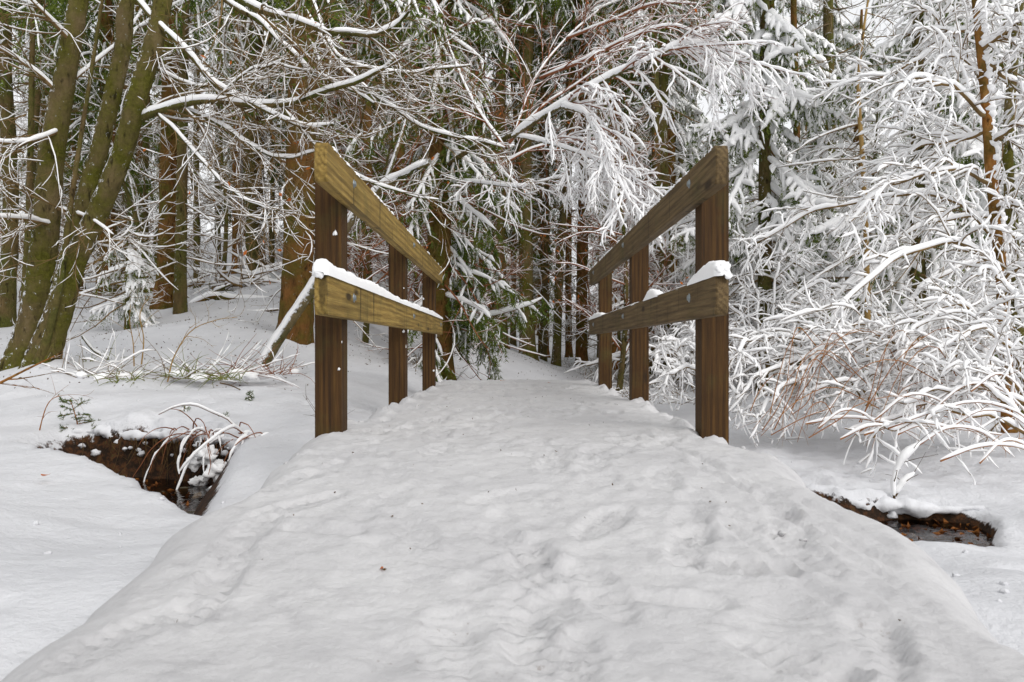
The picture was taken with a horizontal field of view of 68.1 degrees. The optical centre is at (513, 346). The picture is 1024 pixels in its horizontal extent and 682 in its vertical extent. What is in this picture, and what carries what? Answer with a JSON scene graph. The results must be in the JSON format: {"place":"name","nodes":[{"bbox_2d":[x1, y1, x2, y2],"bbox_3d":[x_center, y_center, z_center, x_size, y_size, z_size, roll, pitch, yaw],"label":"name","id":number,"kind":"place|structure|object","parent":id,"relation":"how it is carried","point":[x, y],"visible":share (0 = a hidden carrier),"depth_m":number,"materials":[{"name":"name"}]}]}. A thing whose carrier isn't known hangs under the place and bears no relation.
{"place":"outdoors","nodes":[
{"label":"outdoors","id":0,"kind":"place"},
{"bbox_2d":[0,0,962,276],"label":"sky","id":1,"kind":"structure","parent":0,"point":[704,104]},
{"bbox_2d":[0,231,1023,681],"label":"ground","id":2,"kind":"structure","parent":0,"point":[86,509],"depth_m":4.36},
{"bbox_2d":[0,67,78,272],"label":"young beech","id":3,"kind":"object","parent":2,"relation":"on","point":[41,121],"visible":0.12,"depth_m":18.21,"materials":[{"name":"brown plant"}]},
{"bbox_2d":[0,11,80,257],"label":"spruce tree","id":4,"kind":"object","parent":2,"relation":"on","point":[27,77],"visible":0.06,"depth_m":28.96,"materials":[{"name":"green plant"}]},
{"bbox_2d":[0,4,107,309],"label":"spruce tree","id":5,"kind":"object","parent":2,"relation":"on","point":[31,119],"visible":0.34,"depth_m":10.99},
{"bbox_2d":[0,0,115,327],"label":"spruce tree","id":6,"kind":"object","parent":2,"relation":"on","point":[9,289],"visible":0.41,"depth_m":11.91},
{"bbox_2d":[0,0,125,288],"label":"spruce tree","id":7,"kind":"object","parent":2,"relation":"on","point":[37,110],"visible":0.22,"depth_m":15.96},
{"bbox_2d":[33,0,103,363],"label":"tree","id":8,"kind":"object","parent":2,"relation":"on","point":[43,348],"visible":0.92,"depth_m":6.08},
{"bbox_2d":[57,394,98,436],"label":"spruce seedling","id":9,"kind":"object","parent":2,"relation":"on","point":[70,409],"visible":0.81,"depth_m":4.52,"materials":[{"name":"plant"}]},
{"bbox_2d":[13,0,149,290],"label":"spruce tree","id":10,"kind":"object","parent":2,"relation":"on","point":[74,145],"visible":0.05,"depth_m":19.81,"materials":[{"name":"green plant"}]},
{"bbox_2d":[10,207,200,341],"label":"spruce tree","id":11,"kind":"object","parent":2,"relation":"on","point":[126,297],"visible":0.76,"depth_m":9.53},
{"bbox_2d":[0,0,218,370],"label":"beech tree","id":12,"kind":"object","parent":2,"relation":"on","point":[43,216],"visible":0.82,"depth_m":6.40,"materials":[{"name":"brown plant"}]},
{"bbox_2d":[41,328,189,380],"bbox_3d":[-3.125,0.210,6.028,1.074,0.754,0.546,0,0,6],"label":"brushwood","id":13,"kind":"object","parent":2,"relation":"on","point":[82,374],"visible":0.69,"depth_m":5.97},
{"bbox_2d":[40,0,192,295],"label":"spruce tree","id":14,"kind":"object","parent":2,"relation":"on","point":[108,21],"visible":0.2,"depth_m":17.37,"materials":[{"name":"green plant"}]},
{"bbox_2d":[21,37,229,297],"bbox_3d":[-6.429,-2.868,12.863,3.209,4.866,2.992,0,0,-40],"label":"young beech","id":15,"kind":"object","parent":2,"relation":"on","point":[130,202],"visible":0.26,"depth_m":12.78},
{"bbox_2d":[0,0,268,314],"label":"spruce tree","id":16,"kind":"object","parent":2,"relation":"on","point":[180,304],"visible":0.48,"depth_m":10.23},
{"bbox_2d":[87,0,188,274],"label":"spruce tree","id":17,"kind":"object","parent":2,"relation":"on","point":[151,103],"visible":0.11,"depth_m":26.02,"materials":[{"name":"green plant"}]},
{"bbox_2d":[92,0,207,278],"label":"spruce tree","id":18,"kind":"object","parent":2,"relation":"on","point":[145,164],"visible":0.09,"depth_m":19.95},
{"bbox_2d":[34,0,290,309],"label":"spruce tree","id":19,"kind":"object","parent":2,"relation":"on","point":[166,187],"visible":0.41,"depth_m":10.88,"materials":[{"name":"green plant"}]},
{"bbox_2d":[118,123,223,280],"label":"young beech","id":20,"kind":"object","parent":2,"relation":"on","point":[155,255],"visible":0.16,"depth_m":19.24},
{"bbox_2d":[149,93,234,256],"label":"young beech","id":21,"kind":"object","parent":2,"relation":"on","point":[204,218],"visible":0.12,"depth_m":20.86,"materials":[{"name":"brown plant"}]},
{"bbox_2d":[134,332,263,384],"bbox_3d":[-2.491,0.086,5.893,0.940,0.435,0.632,0,0,6],"label":"brushwood","id":22,"kind":"object","parent":2,"relation":"on","point":[177,371],"visible":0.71,"depth_m":5.85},
{"bbox_2d":[132,402,268,491],"bbox_3d":[-1.671,0.589,4.067,0.859,0.586,0.516,0,0,25],"label":"bank plant","id":23,"kind":"object","parent":2,"relation":"on","point":[203,454],"visible":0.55,"depth_m":4.08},
{"bbox_2d":[154,1,256,288],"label":"spruce tree","id":24,"kind":"object","parent":2,"relation":"on","point":[196,222],"visible":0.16,"depth_m":16.97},
{"bbox_2d":[97,223,314,293],"bbox_3d":[-5.389,-1.542,14.840,3.946,1.947,3.917,0,0,0],"label":"brushwood","id":25,"kind":"object","parent":2,"relation":"on","point":[233,280],"visible":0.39,"depth_m":14.57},
{"bbox_2d":[164,361,259,388],"bbox_3d":[-2.188,0.221,5.609,0.559,0.238,0.484,0,0,26],"label":"grass tuft","id":26,"kind":"object","parent":2,"relation":"on","point":[225,377],"visible":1,"depth_m":5.58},
{"bbox_2d":[146,11,284,290],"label":"young beech","id":27,"kind":"object","parent":2,"relation":"on","point":[224,255],"visible":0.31,"depth_m":14.74,"materials":[{"name":"brown plant"}]},
{"bbox_2d":[187,1,243,267],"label":"spruce tree","id":28,"kind":"object","parent":2,"relation":"on","point":[219,107],"visible":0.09,"depth_m":25.97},
{"bbox_2d":[189,291,272,302],"bbox_3d":[-4.420,-0.699,12.036,1.497,0.349,0.328,0,0,7],"label":"log","id":29,"kind":"object","parent":2,"relation":"on","point":[223,295],"visible":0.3,"depth_m":11.97,"materials":[{"name":"white plant"}]},
{"bbox_2d":[190,0,282,273],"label":"spruce tree","id":30,"kind":"object","parent":2,"relation":"on","point":[234,247],"visible":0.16,"depth_m":20.91,"materials":[{"name":"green plant"}]},
{"bbox_2d":[187,0,288,270],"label":"spruce tree","id":31,"kind":"object","parent":2,"relation":"on","point":[254,255],"visible":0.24,"depth_m":17.89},
{"bbox_2d":[202,0,289,266],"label":"spruce tree","id":32,"kind":"object","parent":2,"relation":"on","point":[263,142],"visible":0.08,"depth_m":22.07,"materials":[{"name":"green plant"}]},
{"bbox_2d":[216,117,282,263],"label":"young beech","id":33,"kind":"object","parent":2,"relation":"on","point":[257,207],"visible":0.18,"depth_m":20.24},
{"bbox_2d":[220,0,285,267],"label":"spruce tree","id":34,"kind":"object","parent":2,"relation":"on","point":[272,260],"visible":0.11,"depth_m":19.98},
{"bbox_2d":[193,333,314,387],"bbox_3d":[-1.989,0.129,5.950,0.948,0.515,0.737,0,0,-34],"label":"brushwood","id":35,"kind":"object","parent":2,"relation":"on","point":[252,373],"visible":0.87,"depth_m":5.96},
{"bbox_2d":[17,0,559,369],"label":"beech tree","id":36,"kind":"object","parent":2,"relation":"on","point":[99,187],"visible":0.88,"depth_m":5.82,"materials":[{"name":"brown plant"}]},
{"bbox_2d":[0,350,63,393],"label":"branch","id":37,"kind":"object","parent":36,"relation":"attached to","point":[16,374],"visible":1,"depth_m":4.60,"materials":[{"name":"brown plant"}]},
{"bbox_2d":[215,0,382,254],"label":"young beech","id":38,"kind":"object","parent":2,"relation":"on","point":[246,148],"visible":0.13,"depth_m":12.66,"materials":[{"name":"brown plant"}]},
{"bbox_2d":[236,1,383,284],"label":"spruce tree","id":39,"kind":"object","parent":2,"relation":"on","point":[375,169],"visible":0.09,"depth_m":15.41,"materials":[{"name":"green plant"}]},
{"bbox_2d":[127,0,494,348],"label":"spruce tree","id":40,"kind":"object","parent":2,"relation":"on","point":[291,289],"visible":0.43,"depth_m":8.37,"materials":[{"name":"brown plant"}]},
{"bbox_2d":[252,0,383,264],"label":"spruce tree","id":41,"kind":"object","parent":2,"relation":"on","point":[271,180],"visible":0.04,"depth_m":18.38,"materials":[{"name":"green plant"}]},
{"bbox_2d":[257,99,429,366],"bbox_3d":[-1.548,-0.991,6.753,1.658,2.564,0.442,0,0,0],"label":"leaning pole","id":42,"kind":"object","parent":2,"relation":"on","point":[291,317],"visible":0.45,"depth_m":6.75,"materials":[{"name":"brown plant"}]},
{"bbox_2d":[258,0,431,290],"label":"spruce tree","id":43,"kind":"object","parent":2,"relation":"on","point":[366,142],"visible":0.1,"depth_m":13.95,"materials":[{"name":"green plant"}]},
{"bbox_2d":[261,2,461,343],"bbox_3d":[-2.000,-2.304,10.486,2.595,4.911,2.637,0,0,-11],"label":"young beech","id":44,"kind":"object","parent":2,"relation":"on","point":[365,338],"visible":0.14,"depth_m":10.20,"materials":[{"name":"brown plant"}]},
{"bbox_2d":[316,46,427,278],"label":"young beech","id":45,"kind":"object","parent":2,"relation":"on","point":[361,268],"visible":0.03,"depth_m":14.97,"materials":[{"name":"brown plant"}]},
{"bbox_2d":[319,47,490,287],"bbox_3d":[-1.674,-2.414,11.693,2.676,4.983,2.634,0,0,-42],"label":"young beech","id":46,"kind":"object","parent":2,"relation":"on","point":[384,173],"visible":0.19,"depth_m":11.63,"materials":[{"name":"brown plant"}]},
{"bbox_2d":[335,1,474,271],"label":"spruce tree","id":47,"kind":"object","parent":2,"relation":"on","point":[391,122],"visible":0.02,"depth_m":18.05,"materials":[{"name":"green plant"}]},
{"bbox_2d":[328,0,483,280],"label":"spruce tree","id":48,"kind":"object","parent":2,"relation":"on","point":[400,155],"visible":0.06,"depth_m":14.98,"materials":[{"name":"green plant"}]},
{"bbox_2d":[359,84,480,302],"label":"young beech","id":49,"kind":"object","parent":2,"relation":"on","point":[418,289],"visible":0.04,"depth_m":14.56,"materials":[{"name":"brown plant"}]},
{"bbox_2d":[371,91,473,332],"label":"young beech","id":50,"kind":"object","parent":2,"relation":"on","point":[415,294],"visible":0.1,"depth_m":13.49,"materials":[{"name":"brown plant"}]},
{"bbox_2d":[2,284,899,622],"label":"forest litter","id":51,"kind":"object","parent":2,"relation":"on","point":[266,344],"visible":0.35,"depth_m":8.31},
{"bbox_2d":[335,0,568,381],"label":"spruce tree","id":52,"kind":"object","parent":2,"relation":"on","point":[450,290],"visible":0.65,"depth_m":9.37,"materials":[{"name":"green plant"}]},
{"bbox_2d":[395,63,543,351],"bbox_3d":[-0.983,-2.289,12.239,2.682,5.076,2.726,0,0,9],"label":"young beech","id":53,"kind":"object","parent":2,"relation":"on","point":[488,302],"visible":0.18,"depth_m":12.66,"materials":[{"name":"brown plant"}]},
{"bbox_2d":[418,0,548,329],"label":"spruce tree","id":54,"kind":"object","parent":2,"relation":"on","point":[516,163],"visible":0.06,"depth_m":19.38,"materials":[{"name":"green plant"}]},
{"bbox_2d":[451,148,537,345],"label":"young beech","id":55,"kind":"object","parent":2,"relation":"on","point":[514,271],"visible":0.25,"depth_m":14.21,"materials":[{"name":"brown plant"}]},
{"bbox_2d":[467,0,548,342],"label":"spruce tree","id":56,"kind":"object","parent":2,"relation":"on","point":[506,106],"visible":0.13,"depth_m":17.45,"materials":[{"name":"green plant"}]},
{"bbox_2d":[452,0,570,348],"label":"spruce tree","id":57,"kind":"object","parent":2,"relation":"on","point":[506,8],"visible":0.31,"depth_m":16.90,"materials":[{"name":"green plant"}]},
{"bbox_2d":[459,0,566,345],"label":"spruce tree","id":58,"kind":"object","parent":2,"relation":"on","point":[514,343],"visible":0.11,"depth_m":21.95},
{"bbox_2d":[20,370,1011,601],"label":"snow crumbs","id":59,"kind":"object","parent":2,"relation":"on","point":[1005,590],"visible":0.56,"depth_m":2.35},
{"bbox_2d":[58,424,984,518],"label":"bank snow","id":60,"kind":"structure","parent":2,"relation":"on","point":[894,508],"depth_m":3.31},
{"bbox_2d":[82,436,221,480],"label":"hanging roots","id":61,"kind":"object","parent":60,"relation":"hanging from","point":[162,451],"visible":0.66,"depth_m":4.30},
{"bbox_2d":[886,428,936,498],"bbox_3d":[1.759,0.510,3.327,0.188,0.332,0.240,0,0,17],"label":"snow capped plant","id":62,"kind":"object","parent":60,"relation":"on","point":[906,453],"visible":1,"depth_m":3.34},
{"bbox_2d":[312,143,732,444],"bbox_3d":[0.035,0.080,5.100,1.694,1.661,5.800,0,0,0],"label":"footbridge","id":63,"kind":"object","parent":2,"relation":"on","point":[342,295],"visible":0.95,"depth_m":3.15,"materials":[{"name":"brown wood"}]},
{"bbox_2d":[459,0,591,361],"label":"spruce tree","id":64,"kind":"object","parent":2,"relation":"on","point":[527,57],"visible":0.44,"depth_m":16.38,"materials":[{"name":"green plant"}]},
{"bbox_2d":[486,12,589,357],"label":"spruce tree","id":65,"kind":"object","parent":2,"relation":"on","point":[549,248],"visible":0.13,"depth_m":24.23,"materials":[{"name":"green plant"}]},
{"bbox_2d":[512,86,564,336],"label":"spruce tree","id":66,"kind":"object","parent":2,"relation":"on","point":[551,297],"visible":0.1,"depth_m":32.50,"materials":[{"name":"green plant"}]},
{"bbox_2d":[385,274,694,404],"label":"undergrowth","id":67,"kind":"object","parent":2,"relation":"on","point":[414,357],"visible":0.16,"depth_m":11.40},
{"bbox_2d":[480,0,603,361],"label":"spruce tree","id":68,"kind":"object","parent":2,"relation":"on","point":[543,348],"visible":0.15,"depth_m":19.94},
{"bbox_2d":[487,3,604,357],"bbox_3d":[1.705,-7.666,24.316,3.975,16.414,3.537,0,0,38],"label":"spruce tree","id":69,"kind":"object","parent":2,"relation":"on","point":[568,349],"visible":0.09,"depth_m":23.91,"materials":[{"name":"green plant"}]},
{"bbox_2d":[507,0,636,366],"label":"spruce tree","id":70,"kind":"object","parent":2,"relation":"on","point":[556,346],"visible":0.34,"depth_m":17.92,"materials":[{"name":"green plant"}]},
{"bbox_2d":[516,0,636,364],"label":"spruce tree","id":71,"kind":"object","parent":2,"relation":"on","point":[581,352],"visible":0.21,"depth_m":18.88,"materials":[{"name":"green plant"}]},
{"bbox_2d":[523,66,687,390],"bbox_3d":[1.391,-1.685,11.015,2.681,4.993,2.638,0,0,-10],"label":"young beech","id":72,"kind":"object","parent":2,"relation":"on","point":[623,348],"visible":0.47,"depth_m":11.06,"materials":[{"name":"brown plant"}]},
{"bbox_2d":[573,57,643,340],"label":"spruce tree","id":73,"kind":"object","parent":2,"relation":"on","point":[576,199],"visible":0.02,"depth_m":28.52,"materials":[{"name":"green plant"}]},
{"bbox_2d":[397,0,826,252],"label":"arching beech","id":74,"kind":"object","parent":2,"relation":"on","point":[705,46],"visible":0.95,"depth_m":7.18,"materials":[{"name":"white plant"}]},
{"bbox_2d":[557,152,675,360],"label":"young beech","id":75,"kind":"object","parent":2,"relation":"on","point":[619,338],"visible":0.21,"depth_m":12.97,"materials":[{"name":"brown plant"}]},
{"bbox_2d":[588,52,651,360],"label":"spruce tree","id":76,"kind":"object","parent":2,"relation":"on","point":[628,90],"visible":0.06,"depth_m":23.43,"materials":[{"name":"green plant"}]},
{"bbox_2d":[556,127,691,372],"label":"young beech","id":77,"kind":"object","parent":2,"relation":"on","point":[596,249],"visible":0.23,"depth_m":14.32,"materials":[{"name":"brown plant"}]},
{"bbox_2d":[545,0,712,369],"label":"spruce tree","id":78,"kind":"object","parent":2,"relation":"on","point":[571,49],"visible":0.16,"depth_m":16.99,"materials":[{"name":"green plant"}]},
{"bbox_2d":[553,0,735,374],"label":"spruce tree","id":79,"kind":"object","parent":2,"relation":"on","point":[655,82],"visible":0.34,"depth_m":14.95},
{"bbox_2d":[582,1,729,363],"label":"spruce tree","id":80,"kind":"object","parent":2,"relation":"on","point":[682,110],"visible":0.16,"depth_m":17.95,"materials":[{"name":"white plant"}]},
{"bbox_2d":[584,0,737,370],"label":"spruce tree","id":81,"kind":"object","parent":2,"relation":"on","point":[663,83],"visible":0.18,"depth_m":15.54,"materials":[{"name":"green plant"}]},
{"bbox_2d":[581,187,752,379],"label":"young beech","id":82,"kind":"object","parent":2,"relation":"on","point":[660,266],"visible":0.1,"depth_m":13.71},
{"bbox_2d":[608,0,742,265],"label":"spruce tree","id":83,"kind":"object","parent":2,"relation":"on","point":[680,160],"visible":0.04,"depth_m":18.86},
{"bbox_2d":[564,168,825,390],"bbox_3d":[2.885,-0.971,11.706,3.737,3.617,2.844,0,0,-15],"label":"young beech","id":84,"kind":"object","parent":2,"relation":"on","point":[616,355],"visible":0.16,"depth_m":11.85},
{"bbox_2d":[649,313,757,410],"bbox_3d":[1.654,0.083,7.101,1.459,0.987,0.921,0,0,-31],"label":"snowy shrub","id":85,"kind":"object","parent":2,"relation":"on","point":[680,363],"visible":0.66,"depth_m":6.90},
{"bbox_2d":[668,0,856,391],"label":"spruce tree","id":86,"kind":"object","parent":2,"relation":"on","point":[784,33],"visible":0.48,"depth_m":10.69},
{"bbox_2d":[671,195,885,395],"bbox_3d":[2.673,-0.565,7.463,1.616,2.127,1.722,0,0,-36],"label":"snowy shrub","id":87,"kind":"object","parent":2,"relation":"on","point":[815,281],"visible":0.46,"depth_m":7.80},
{"bbox_2d":[729,228,834,388],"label":"young beech","id":88,"kind":"object","parent":2,"relation":"on","point":[737,268],"visible":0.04,"depth_m":11.58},
{"bbox_2d":[691,284,891,447],"bbox_3d":[2.094,0.109,5.660,1.086,1.222,2.219,0,0,39],"label":"snowy shrub","id":89,"kind":"object","parent":2,"relation":"on","point":[777,333],"visible":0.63,"depth_m":5.33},
{"bbox_2d":[717,0,885,374],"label":"spruce tree","id":90,"kind":"object","parent":2,"relation":"on","point":[816,40],"visible":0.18,"depth_m":13.80,"materials":[{"name":"white plant"}]},
{"bbox_2d":[730,0,883,385],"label":"spruce tree","id":91,"kind":"object","parent":2,"relation":"on","point":[793,15],"visible":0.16,"depth_m":11.98,"materials":[{"name":"green plant"}]},
{"bbox_2d":[738,318,901,435],"bbox_3d":[2.015,0.149,4.789,1.722,0.749,0.475,0,0,-27],"label":"bramble","id":92,"kind":"object","parent":2,"relation":"on","point":[779,373],"visible":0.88,"depth_m":4.75,"materials":[{"name":"plant"}]},
{"bbox_2d":[753,0,890,235],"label":"spruce tree","id":93,"kind":"object","parent":2,"relation":"on","point":[848,38],"visible":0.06,"depth_m":20.40,"materials":[{"name":"white plant"}]},
{"bbox_2d":[783,148,901,387],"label":"young beech","id":94,"kind":"object","parent":2,"relation":"on","point":[848,183],"visible":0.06,"depth_m":12.34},
{"bbox_2d":[744,69,957,404],"bbox_3d":[4.489,-1.483,10.052,2.708,4.700,3.296,0,0,10],"label":"young beech","id":95,"kind":"object","parent":2,"relation":"on","point":[832,191],"visible":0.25,"depth_m":10.09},
{"bbox_2d":[802,0,902,239],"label":"spruce tree","id":96,"kind":"object","parent":2,"relation":"on","point":[828,25],"visible":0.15,"depth_m":16.89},
{"bbox_2d":[817,9,898,253],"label":"spruce tree","id":97,"kind":"object","parent":2,"relation":"on","point":[859,22],"visible":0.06,"depth_m":22.47,"materials":[{"name":"white plant"}]},
{"bbox_2d":[773,0,951,405],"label":"spruce tree","id":98,"kind":"object","parent":2,"relation":"on","point":[862,155],"visible":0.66,"depth_m":8.59,"materials":[{"name":"plant"}]},
{"bbox_2d":[736,0,1023,432],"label":"snow laden tree","id":99,"kind":"object","parent":2,"relation":"on","point":[984,107],"visible":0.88,"depth_m":6.02,"materials":[{"name":"snow"}]},
{"bbox_2d":[771,326,999,446],"bbox_3d":[2.349,0.217,4.630,1.983,0.790,0.641,0,0,-23],"label":"bramble","id":100,"kind":"object","parent":2,"relation":"on","point":[869,397],"visible":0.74,"depth_m":4.49,"materials":[{"name":"plant"}]},
{"bbox_2d":[786,268,1023,438],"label":"snowy shrub","id":101,"kind":"object","parent":2,"relation":"on","point":[867,375],"visible":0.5,"depth_m":5.08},
{"bbox_2d":[797,0,1023,399],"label":"spruce tree","id":102,"kind":"object","parent":2,"relation":"on","point":[975,155],"visible":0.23,"depth_m":9.03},
{"bbox_2d":[805,369,1023,463],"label":"bramble","id":103,"kind":"object","parent":2,"relation":"on","point":[1002,443],"visible":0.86,"depth_m":4.00,"materials":[{"name":"plant"}]},
{"bbox_2d":[829,0,1023,417],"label":"snow laden tree","id":104,"kind":"object","parent":2,"relation":"on","point":[1008,163],"visible":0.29,"depth_m":7.45,"materials":[{"name":"snow"}]},
{"bbox_2d":[843,358,1023,484],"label":"snowy shrub","id":105,"kind":"object","parent":2,"relation":"on","point":[909,405],"visible":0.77,"depth_m":4.23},
{"bbox_2d":[863,214,1023,449],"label":"snowy shrub","id":106,"kind":"object","parent":2,"relation":"on","point":[927,363],"visible":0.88,"depth_m":4.82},
{"bbox_2d":[878,0,1021,367],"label":"spruce tree","id":107,"kind":"object","parent":2,"relation":"on","point":[978,194],"visible":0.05,"depth_m":18.17,"materials":[{"name":"white plant"}]},
{"bbox_2d":[926,0,1023,358],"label":"spruce tree","id":108,"kind":"object","parent":2,"relation":"on","point":[982,203],"visible":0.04,"depth_m":13.40,"materials":[{"name":"white plant"}]},
{"bbox_2d":[926,79,1023,385],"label":"young beech","id":109,"kind":"object","parent":2,"relation":"on","point":[1002,87],"visible":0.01,"depth_m":11.77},
{"bbox_2d":[1,379,1023,681],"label":"path","id":110,"kind":"structure","parent":0,"point":[605,543],"depth_m":1.45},
{"bbox_2d":[126,476,991,546],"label":"stream","id":111,"kind":"structure","parent":0,"point":[181,497],"depth_m":3.22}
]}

